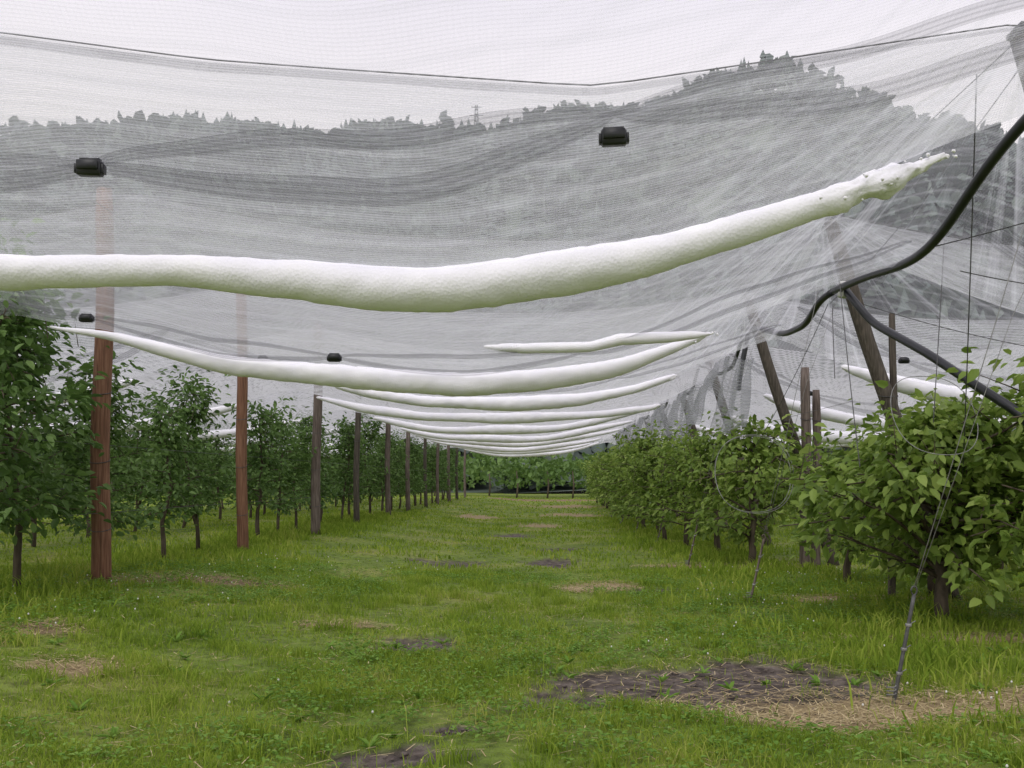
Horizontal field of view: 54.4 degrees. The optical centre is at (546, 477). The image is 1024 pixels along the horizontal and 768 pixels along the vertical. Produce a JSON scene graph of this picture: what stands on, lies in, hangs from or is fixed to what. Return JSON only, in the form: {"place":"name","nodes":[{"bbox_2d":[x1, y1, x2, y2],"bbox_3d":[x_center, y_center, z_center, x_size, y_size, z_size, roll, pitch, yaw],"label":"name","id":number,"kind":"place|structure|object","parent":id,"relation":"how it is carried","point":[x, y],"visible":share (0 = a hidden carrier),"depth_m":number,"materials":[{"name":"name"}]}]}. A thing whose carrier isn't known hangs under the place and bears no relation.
{"place":"outdoors","nodes":[
{"label":"outdoors","id":0,"kind":"place"},
{"bbox_2d":[0,490,1023,767],"bbox_3d":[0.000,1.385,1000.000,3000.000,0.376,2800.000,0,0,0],"label":"ground","id":1,"kind":"structure","parent":0,"point":[614,680],"depth_m":7.80,"materials":[{"name":"plant"}]},
{"bbox_2d":[0,315,89,543],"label":"apple tree","id":2,"kind":"object","parent":1,"relation":"on","point":[58,472],"visible":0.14,"depth_m":11.82,"materials":[{"name":"green plant"}]},
{"bbox_2d":[2,367,89,546],"bbox_3d":[-9.252,-0.410,17.814,2.008,3.498,1.504,0,0,-30],"label":"apple tree","id":3,"kind":"object","parent":1,"relation":"on","point":[52,387],"visible":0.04,"depth_m":17.94,"materials":[{"name":"green plant"}]},
{"bbox_2d":[0,217,110,545],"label":"apple tree","id":4,"kind":"object","parent":1,"relation":"on","point":[30,319],"visible":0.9,"depth_m":9.60,"materials":[{"name":"green plant"}]},
{"bbox_2d":[0,234,125,587],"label":"apple tree","id":5,"kind":"object","parent":1,"relation":"on","point":[64,506],"visible":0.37,"depth_m":10.63,"materials":[{"name":"green plant"}]},
{"bbox_2d":[51,404,126,537],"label":"apple tree","id":6,"kind":"object","parent":1,"relation":"on","point":[81,469],"visible":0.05,"depth_m":20.13,"materials":[{"name":"green plant"}]},
{"bbox_2d":[19,349,182,541],"bbox_3d":[-5.751,-0.236,12.787,1.946,3.133,1.598,0,0,-15],"label":"apple tree","id":7,"kind":"object","parent":1,"relation":"on","point":[116,422],"visible":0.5,"depth_m":12.83,"materials":[{"name":"green plant"}]},
{"bbox_2d":[90,180,113,582],"bbox_3d":[-5.220,-1.024,11.699,0.270,4.922,0.251,0,0,0],"label":"wooden post","id":8,"kind":"object","parent":1,"relation":"on","point":[101,554],"visible":0.81,"depth_m":11.62,"materials":[{"name":"wood"}]},
{"bbox_2d":[110,440,140,503],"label":"apple tree","id":9,"kind":"object","parent":1,"relation":"on","point":[113,450],"visible":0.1,"depth_m":29.10,"materials":[{"name":"green plant"}]},
{"bbox_2d":[110,388,179,532],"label":"apple tree","id":10,"kind":"object","parent":1,"relation":"on","point":[139,492],"visible":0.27,"depth_m":22.21,"materials":[{"name":"green plant"}]},
{"bbox_2d":[111,373,215,557],"bbox_3d":[-5.777,-0.133,15.070,1.483,2.884,1.630,0,0,-32],"label":"apple tree","id":11,"kind":"object","parent":1,"relation":"on","point":[165,432],"visible":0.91,"depth_m":14.97,"materials":[{"name":"green plant"}]},
{"bbox_2d":[139,363,235,549],"bbox_3d":[-6.055,-0.296,16.883,1.570,3.230,1.779,0,0,-14],"label":"apple tree","id":12,"kind":"object","parent":1,"relation":"on","point":[194,414],"visible":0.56,"depth_m":16.79,"materials":[{"name":"green plant"}]},
{"bbox_2d":[165,424,230,527],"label":"apple tree","id":13,"kind":"object","parent":1,"relation":"on","point":[199,468],"visible":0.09,"depth_m":24.78,"materials":[{"name":"green plant"}]},
{"bbox_2d":[171,401,225,523],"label":"apple tree","id":14,"kind":"object","parent":1,"relation":"on","point":[193,518],"visible":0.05,"depth_m":26.36,"materials":[{"name":"green plant"}]},
{"bbox_2d":[197,418,235,519],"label":"apple tree","id":15,"kind":"object","parent":1,"relation":"on","point":[220,461],"visible":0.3,"depth_m":28.42,"materials":[{"name":"green plant"}]},
{"bbox_2d":[235,293,248,549],"bbox_3d":[-5.102,-1.005,16.702,0.227,4.880,0.214,0,0,0],"label":"wooden post","id":16,"kind":"object","parent":1,"relation":"on","point":[241,453],"visible":0.78,"depth_m":16.63,"materials":[{"name":"wood"}]},
{"bbox_2d":[227,436,274,517],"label":"apple tree","id":17,"kind":"object","parent":1,"relation":"on","point":[250,512],"visible":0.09,"depth_m":30.72,"materials":[{"name":"green plant"}]},
{"bbox_2d":[223,397,309,536],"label":"apple tree","id":18,"kind":"object","parent":1,"relation":"on","point":[263,465],"visible":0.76,"depth_m":19.23,"materials":[{"name":"green plant"}]},
{"bbox_2d":[247,406,316,530],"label":"apple tree","id":19,"kind":"object","parent":1,"relation":"on","point":[289,476],"visible":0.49,"depth_m":21.40,"materials":[{"name":"green plant"}]},
{"bbox_2d":[256,415,339,527],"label":"apple tree","id":20,"kind":"object","parent":1,"relation":"on","point":[304,439],"visible":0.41,"depth_m":23.42,"materials":[{"name":"green plant"}]},
{"bbox_2d":[278,395,344,520],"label":"apple tree","id":21,"kind":"object","parent":1,"relation":"on","point":[324,468],"visible":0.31,"depth_m":25.66,"materials":[{"name":"green plant"}]},
{"bbox_2d":[311,319,322,534],"bbox_3d":[-5.002,-1.004,21.701,0.266,4.881,0.237,0,0,0],"label":"wooden post","id":22,"kind":"object","parent":1,"relation":"on","point":[315,469],"visible":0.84,"depth_m":21.62,"materials":[{"name":"wood"}]},
{"bbox_2d":[320,413,376,516],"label":"apple tree","id":23,"kind":"object","parent":1,"relation":"on","point":[349,489],"visible":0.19,"depth_m":29.11,"materials":[{"name":"green plant"}]},
{"bbox_2d":[321,412,380,519],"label":"apple tree","id":24,"kind":"object","parent":1,"relation":"on","point":[349,452],"visible":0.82,"depth_m":27.85,"materials":[{"name":"green plant"}]},
{"bbox_2d":[353,349,360,522],"bbox_3d":[-5.068,-1.015,26.701,0.217,4.860,0.188,0,0,-15],"label":"wooden post","id":25,"kind":"object","parent":1,"relation":"on","point":[356,503],"visible":0.77,"depth_m":26.64,"materials":[{"name":"wood"}]},
{"bbox_2d":[341,411,393,513],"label":"apple tree","id":26,"kind":"object","parent":1,"relation":"on","point":[368,445],"visible":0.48,"depth_m":31.37,"materials":[{"name":"green plant"}]},
{"bbox_2d":[365,434,404,510],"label":"apple tree","id":27,"kind":"object","parent":1,"relation":"on","point":[382,459],"visible":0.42,"depth_m":33.91,"materials":[{"name":"green plant"}]},
{"bbox_2d":[384,404,390,514],"bbox_3d":[-5.043,-1.001,31.698,0.214,4.889,0.207,0,0,0],"label":"wooden post","id":28,"kind":"object","parent":1,"relation":"on","point":[387,475],"visible":0.62,"depth_m":31.62,"materials":[{"name":"wood"}]},
{"bbox_2d":[368,429,411,510],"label":"apple tree","id":29,"kind":"object","parent":1,"relation":"on","point":[393,474],"visible":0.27,"depth_m":35.35,"materials":[{"name":"green plant"}]},
{"bbox_2d":[364,428,421,510],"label":"apple tree","id":30,"kind":"object","parent":1,"relation":"on","point":[398,471],"visible":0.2,"depth_m":37.04,"materials":[{"name":"green plant"}]},
{"bbox_2d":[381,432,414,508],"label":"apple tree","id":31,"kind":"object","parent":1,"relation":"on","point":[403,468],"visible":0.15,"depth_m":38.66,"materials":[{"name":"green plant"}]},
{"bbox_2d":[405,421,409,510],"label":"wooden post","id":32,"kind":"object","parent":1,"relation":"on","point":[407,474],"visible":0.62,"depth_m":36.63,"materials":[{"name":"wood"}]},
{"bbox_2d":[392,430,430,494],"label":"apple tree","id":33,"kind":"object","parent":1,"relation":"on","point":[413,458],"visible":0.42,"depth_m":40.44,"materials":[{"name":"green plant"}]},
{"bbox_2d":[400,437,434,505],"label":"apple tree","id":34,"kind":"object","parent":1,"relation":"on","point":[417,472],"visible":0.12,"depth_m":43.83,"materials":[{"name":"green plant"}]},
{"bbox_2d":[414,440,435,503],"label":"apple tree","id":35,"kind":"object","parent":1,"relation":"on","point":[429,466],"visible":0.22,"depth_m":46.71,"materials":[{"name":"green plant"}]},
{"bbox_2d":[423,409,427,506],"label":"wooden post","id":36,"kind":"object","parent":1,"relation":"on","point":[424,467],"visible":0.58,"depth_m":41.65,"materials":[{"name":"wood"}]},
{"bbox_2d":[423,440,448,500],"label":"apple tree","id":37,"kind":"object","parent":1,"relation":"on","point":[443,463],"visible":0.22,"depth_m":50.66,"materials":[{"name":"green plant"}]},
{"bbox_2d":[39,449,833,498],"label":"distant trees","id":38,"kind":"object","parent":1,"relation":"on","point":[514,469],"visible":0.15,"depth_m":73.28,"materials":[{"name":"green plant"}]},
{"bbox_2d":[436,443,439,503],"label":"wooden post","id":39,"kind":"object","parent":1,"relation":"on","point":[437,474],"visible":0.65,"depth_m":46.64,"materials":[{"name":"wood"}]},
{"bbox_2d":[421,441,457,502],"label":"apple tree","id":40,"kind":"object","parent":1,"relation":"on","point":[434,465],"visible":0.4,"depth_m":49.07,"materials":[{"name":"green plant"}]},
{"bbox_2d":[4,357,879,520],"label":"trellis wires","id":41,"kind":"object","parent":1,"relation":"on","point":[263,457],"visible":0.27,"depth_m":14.65,"materials":[{"name":"metal"}]},
{"bbox_2d":[715,435,793,513],"bbox_3d":[2.467,-0.050,11.807,0.940,0.940,0.291,0,0,0],"label":"wire coil","id":42,"kind":"object","parent":41,"relation":"hanging from","point":[790,473],"visible":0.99,"depth_m":11.80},
{"bbox_2d":[890,376,977,454],"bbox_3d":[3.350,-0.550,8.600,0.727,0.722,0.583,0,0,0],"label":"wire coil","id":43,"kind":"object","parent":41,"relation":"hanging from","point":[902,435],"visible":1,"depth_m":8.62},
{"bbox_2d":[447,445,450,501],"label":"wooden post","id":44,"kind":"object","parent":1,"relation":"on","point":[448,469],"visible":0.42,"depth_m":51.63,"materials":[{"name":"wood"}]},
{"bbox_2d":[440,445,461,499],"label":"apple tree","id":45,"kind":"object","parent":1,"relation":"on","point":[452,455],"visible":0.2,"depth_m":55.97,"materials":[{"name":"green plant"}]},
{"bbox_2d":[455,448,457,498],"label":"wooden post","id":46,"kind":"object","parent":1,"relation":"on","point":[456,479],"visible":0.54,"depth_m":56.64,"materials":[{"name":"wood"}]},
{"bbox_2d":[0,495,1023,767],"bbox_3d":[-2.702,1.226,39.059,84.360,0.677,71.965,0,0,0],"label":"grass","id":47,"kind":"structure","parent":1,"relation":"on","point":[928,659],"depth_m":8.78,"materials":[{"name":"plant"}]},
{"bbox_2d":[0,561,1023,767],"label":"straw","id":48,"kind":"object","parent":1,"relation":"on","point":[861,712],"visible":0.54,"depth_m":6.74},
{"bbox_2d":[0,556,1023,767],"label":"weeds","id":49,"kind":"object","parent":1,"relation":"on","point":[113,732],"visible":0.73,"depth_m":7.68,"materials":[{"name":"green plant"}]},
{"bbox_2d":[14,553,1012,767],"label":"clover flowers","id":50,"kind":"object","parent":1,"relation":"on","point":[1006,766],"visible":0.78,"depth_m":9.73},
{"bbox_2d":[586,440,624,509],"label":"apple tree","id":51,"kind":"object","parent":1,"relation":"on","point":[594,461],"visible":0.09,"depth_m":39.16,"materials":[{"name":"green plant"}]},
{"bbox_2d":[591,448,622,517],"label":"apple tree","id":52,"kind":"object","parent":1,"relation":"on","point":[598,488],"visible":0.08,"depth_m":37.27,"materials":[{"name":"green plant"}]},
{"bbox_2d":[585,450,629,518],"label":"apple tree","id":53,"kind":"object","parent":1,"relation":"on","point":[600,485],"visible":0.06,"depth_m":34.76,"materials":[{"name":"green plant"}]},
{"bbox_2d":[575,434,661,527],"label":"apple tree","id":54,"kind":"object","parent":1,"relation":"on","point":[617,487],"visible":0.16,"depth_m":28.42,"materials":[{"name":"green plant"}]},
{"bbox_2d":[342,590,911,765],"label":"mud clods","id":55,"kind":"object","parent":1,"relation":"on","point":[563,686],"visible":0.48,"depth_m":7.20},
{"bbox_2d":[598,436,661,523],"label":"apple tree","id":56,"kind":"object","parent":1,"relation":"on","point":[612,489],"visible":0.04,"depth_m":30.91,"materials":[{"name":"green plant"}]},
{"bbox_2d":[606,419,697,532],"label":"apple tree","id":57,"kind":"object","parent":1,"relation":"on","point":[642,441],"visible":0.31,"depth_m":25.93,"materials":[{"name":"green plant"}]},
{"bbox_2d":[617,430,699,539],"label":"apple tree","id":58,"kind":"object","parent":1,"relation":"on","point":[649,473],"visible":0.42,"depth_m":23.51,"materials":[{"name":"green plant"}]},
{"bbox_2d":[639,426,728,545],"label":"apple tree","id":59,"kind":"object","parent":1,"relation":"on","point":[666,492],"visible":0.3,"depth_m":21.11,"materials":[{"name":"green plant"}]},
{"bbox_2d":[648,413,794,551],"bbox_3d":[3.427,0.146,18.961,2.765,2.877,2.730,0,0,34],"label":"apple tree","id":60,"kind":"object","parent":1,"relation":"on","point":[702,448],"visible":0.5,"depth_m":19.01,"materials":[{"name":"green plant"}]},
{"bbox_2d":[685,306,762,565],"bbox_3d":[3.039,-0.744,17.000,1.345,4.713,0.068,0,0,0],"label":"ground anchor","id":61,"kind":"object","parent":1,"relation":"on","point":[690,554],"visible":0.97,"depth_m":17.00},
{"bbox_2d":[700,339,772,545],"bbox_3d":[4.221,-0.743,22.052,1.718,4.924,0.229,0,0,0],"label":"leaning pole","id":62,"kind":"object","parent":1,"relation":"on","point":[755,500],"visible":0.09,"depth_m":21.97,"materials":[{"name":"wood"}]},
{"bbox_2d":[660,406,837,563],"bbox_3d":[3.477,0.166,16.651,2.727,2.869,2.627,0,0,-19],"label":"apple tree","id":63,"kind":"object","parent":1,"relation":"on","point":[740,485],"visible":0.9,"depth_m":16.60,"materials":[{"name":"green plant"}]},
{"bbox_2d":[762,453,790,523],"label":"apple tree","id":64,"kind":"object","parent":1,"relation":"on","point":[766,501],"visible":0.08,"depth_m":31.98,"materials":[{"name":"green plant"}]},
{"bbox_2d":[742,290,839,565],"bbox_3d":[4.222,-0.742,17.051,1.718,4.926,0.230,0,0,0],"label":"leaning pole","id":65,"kind":"object","parent":1,"relation":"on","point":[770,371],"visible":0.48,"depth_m":16.97,"materials":[{"name":"wood"}]},
{"bbox_2d":[0,24,1023,403],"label":"support cables","id":66,"kind":"object","parent":65,"relation":"attached to","point":[524,82],"visible":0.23,"depth_m":8.33,"materials":[{"name":"metal"}]},
{"bbox_2d":[746,232,853,597],"bbox_3d":[3.048,-0.766,11.964,1.329,4.670,0.067,0,0,-6],"label":"ground anchor","id":67,"kind":"object","parent":1,"relation":"on","point":[757,569],"visible":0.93,"depth_m":11.93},
{"bbox_2d":[799,367,810,566],"bbox_3d":[4.382,-0.075,16.802,0.214,3.570,0.206,0,0,0],"label":"wooden post","id":68,"kind":"object","parent":1,"relation":"on","point":[805,418],"visible":0.41,"depth_m":16.73,"materials":[{"name":"wood"}]},
{"bbox_2d":[811,390,821,565],"bbox_3d":[4.621,0.100,17.001,0.194,3.201,0.188,0,0,0],"label":"wooden post","id":69,"kind":"object","parent":1,"relation":"on","point":[816,415],"visible":0.41,"depth_m":16.94,"materials":[{"name":"wood"}]},
{"bbox_2d":[754,428,912,581],"bbox_3d":[4.278,0.413,14.239,2.180,2.314,2.077,0,0,-8],"label":"apple tree","id":70,"kind":"object","parent":1,"relation":"on","point":[849,553],"visible":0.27,"depth_m":14.16,"materials":[{"name":"green plant"}]},
{"bbox_2d":[823,215,960,600],"bbox_3d":[4.222,-0.747,12.049,1.717,4.916,0.226,0,0,0],"label":"leaning pole","id":71,"kind":"object","parent":1,"relation":"on","point":[870,350],"visible":0.38,"depth_m":11.98,"materials":[{"name":"wood"}]},
{"bbox_2d":[613,114,1023,437],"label":"black hose","id":72,"kind":"object","parent":71,"relation":"attached to","point":[1006,142],"visible":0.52,"depth_m":9.73,"materials":[{"name":"plastic"}]},
{"bbox_2d":[888,313,897,596],"bbox_3d":[4.222,-0.150,12.099,0.128,3.702,0.121,0,0,0],"label":"wooden post","id":73,"kind":"object","parent":1,"relation":"on","point":[893,382],"visible":0.28,"depth_m":12.07,"materials":[{"name":"wood"}]},
{"bbox_2d":[778,374,1023,618],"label":"apple tree","id":74,"kind":"object","parent":1,"relation":"on","point":[923,472],"visible":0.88,"depth_m":10.00,"materials":[{"name":"green plant"}]},
{"bbox_2d":[841,384,1021,596],"bbox_3d":[5.063,0.177,12.524,2.695,2.828,2.684,0,0,12],"label":"apple tree","id":75,"kind":"object","parent":1,"relation":"on","point":[930,584],"visible":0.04,"depth_m":12.55,"materials":[{"name":"green plant"}]},
{"bbox_2d":[886,226,1023,703],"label":"ground anchor","id":76,"kind":"object","parent":1,"relation":"on","point":[908,625],"visible":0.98,"depth_m":6.80,"materials":[{"name":"metal"}]},
{"bbox_2d":[924,346,1023,590],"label":"apple tree","id":77,"kind":"object","parent":1,"relation":"on","point":[973,375],"visible":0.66,"depth_m":9.48,"materials":[{"name":"green plant"}]},
{"bbox_2d":[1006,21,1023,91],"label":"leaning pole","id":78,"kind":"object","parent":1,"relation":"on","point":[1015,35],"visible":0.98,"depth_m":7.01,"materials":[{"name":"metal"}]},
{"bbox_2d":[10,0,1023,451],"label":"hail net","id":79,"kind":"object","parent":78,"relation":"attached to","point":[862,392],"visible":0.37,"depth_m":18.21,"materials":[{"name":"fabric"}]},
{"bbox_2d":[1,379,132,413],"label":"hail roll","id":80,"kind":"object","parent":79,"relation":"on","point":[53,402],"visible":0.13,"depth_m":14.46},
{"bbox_2d":[79,313,94,322],"bbox_3d":[-4.270,-1.486,9.244,0.133,0.079,0.070,0,0,0],"label":"net clip","id":81,"kind":"object","parent":79,"relation":"attached to","point":[86,318],"visible":1,"depth_m":9.23,"materials":[{"name":"black plastic"}]},
{"bbox_2d":[74,157,106,176],"bbox_3d":[-1.810,-1.233,3.947,0.117,0.071,0.056,0,0,0],"label":"net clip","id":82,"kind":"object","parent":79,"relation":"attached to","point":[90,167],"visible":1,"depth_m":3.93,"materials":[{"name":"black plastic"}]},
{"bbox_2d":[5,404,236,435],"bbox_3d":[-9.500,-1.131,19.492,7.003,0.641,0.321,0,0,0],"label":"hail roll","id":83,"kind":"object","parent":79,"relation":"on","point":[223,409],"visible":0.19,"depth_m":19.44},
{"bbox_2d":[113,419,300,441],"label":"hail roll","id":84,"kind":"object","parent":79,"relation":"on","point":[222,433],"visible":0.14,"depth_m":24.40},
{"bbox_2d":[205,429,339,446],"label":"hail roll","id":85,"kind":"object","parent":79,"relation":"on","point":[330,430],"visible":0.06,"depth_m":29.39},
{"bbox_2d":[327,353,341,361],"bbox_3d":[-1.960,-1.113,9.206,0.133,0.079,0.070,0,0,0],"label":"net clip","id":86,"kind":"object","parent":79,"relation":"attached to","point":[334,357],"visible":1,"depth_m":9.19,"materials":[{"name":"black plastic"}]},
{"bbox_2d":[50,326,714,396],"bbox_3d":[-1.541,-1.109,9.493,6.361,0.673,0.276,0,0,0],"label":"hail roll","id":87,"kind":"object","parent":79,"relation":"on","point":[452,384],"visible":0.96,"depth_m":9.42,"materials":[{"name":"white net fabric"},{"name":"plastic"}]},
{"bbox_2d":[0,149,957,312],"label":"hail roll","id":88,"kind":"object","parent":79,"relation":"on","point":[533,277],"visible":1,"depth_m":4.43,"materials":[{"name":"fabric"}]},
{"bbox_2d":[316,396,664,423],"bbox_3d":[-1.087,-1.325,19.490,6.828,0.540,0.265,0,0,0],"label":"hail roll","id":89,"kind":"object","parent":79,"relation":"on","point":[517,418],"visible":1,"depth_m":19.43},
{"bbox_2d":[373,413,636,434],"bbox_3d":[-0.844,-1.398,24.483,6.839,0.671,0.274,0,0,0],"label":"hail roll","id":90,"kind":"object","parent":79,"relation":"on","point":[508,429],"visible":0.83,"depth_m":24.43,"materials":[{"name":"white net fabric"},{"name":"plastic"}]},
{"bbox_2d":[335,374,677,410],"bbox_3d":[-0.591,-1.240,14.493,5.020,0.549,0.254,0,0,0],"label":"hail roll","id":91,"kind":"object","parent":79,"relation":"on","point":[533,402],"visible":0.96,"depth_m":14.43,"materials":[{"name":"fabric"}]},
{"bbox_2d":[6,44,1022,398],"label":"net seams","id":92,"kind":"object","parent":79,"relation":"attached to","point":[438,314],"visible":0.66,"depth_m":9.31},
{"bbox_2d":[430,438,601,451],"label":"hail roll","id":93,"kind":"object","parent":79,"relation":"on","point":[526,449],"visible":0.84,"depth_m":39.42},
{"bbox_2d":[401,421,632,442],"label":"hail roll","id":94,"kind":"object","parent":79,"relation":"on","point":[515,439],"visible":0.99,"depth_m":29.43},
{"bbox_2d":[413,428,622,446],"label":"hail roll","id":95,"kind":"object","parent":79,"relation":"on","point":[532,444],"visible":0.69,"depth_m":34.42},
{"bbox_2d":[452,443,590,454],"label":"hail roll","id":96,"kind":"object","parent":79,"relation":"on","point":[548,450],"visible":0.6,"depth_m":44.43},
{"bbox_2d":[464,443,598,456],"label":"hail roll","id":97,"kind":"object","parent":79,"relation":"on","point":[543,454],"visible":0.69,"depth_m":49.42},
{"bbox_2d":[484,331,718,353],"bbox_3d":[0.503,-1.242,9.134,2.147,0.209,0.122,0,0,-1],"label":"hail roll","id":98,"kind":"object","parent":79,"relation":"on","point":[620,339],"visible":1,"depth_m":9.09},
{"bbox_2d":[598,126,628,147],"bbox_3d":[0.260,-1.312,3.822,0.118,0.073,0.056,0,0,0],"label":"net clip","id":99,"kind":"object","parent":79,"relation":"attached to","point":[617,136],"visible":1,"depth_m":3.81,"materials":[{"name":"black plastic"}]},
{"bbox_2d":[615,357,753,447],"bbox_3d":[3.076,-1.327,29.752,0.507,1.746,28.595,0,0,0],"label":"gathered net","id":100,"kind":"object","parent":79,"relation":"attached to","point":[694,410],"visible":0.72,"depth_m":19.83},
{"bbox_2d":[695,425,854,448],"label":"hail roll","id":101,"kind":"object","parent":79,"relation":"on","point":[698,428],"visible":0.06,"depth_m":29.43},
{"bbox_2d":[719,413,886,444],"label":"hail roll","id":102,"kind":"object","parent":79,"relation":"on","point":[832,437],"visible":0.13,"depth_m":24.36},
{"bbox_2d":[763,394,1014,430],"bbox_3d":[7.528,-1.232,19.508,6.548,0.837,0.384,0,0,0],"label":"hail roll","id":103,"kind":"object","parent":79,"relation":"on","point":[835,416],"visible":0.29,"depth_m":19.40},
{"bbox_2d":[841,365,1015,407],"bbox_3d":[7.549,-1.262,14.518,6.504,0.780,0.371,0,0,0],"label":"hail roll","id":104,"kind":"object","parent":79,"relation":"on","point":[906,386],"visible":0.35,"depth_m":14.39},
{"bbox_2d":[752,70,1023,477],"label":"loose wires","id":105,"kind":"object","parent":78,"relation":"attached to","point":[970,273],"visible":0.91,"depth_m":9.30,"materials":[{"name":"metal"}]},
{"bbox_2d":[0,0,1023,142],"label":"sky","id":106,"kind":"structure","parent":0,"point":[42,80],"materials":[{"name":"white"}]},
{"bbox_2d":[1,90,1023,493],"bbox_3d":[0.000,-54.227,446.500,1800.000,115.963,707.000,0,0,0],"label":"hill","id":107,"kind":"structure","parent":0,"point":[709,194],"depth_m":194.96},
{"bbox_2d":[0,50,1023,492],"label":"hillside forest","id":108,"kind":"object","parent":107,"relation":"on","point":[156,148],"visible":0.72,"depth_m":190.59,"materials":[{"name":"plant"}]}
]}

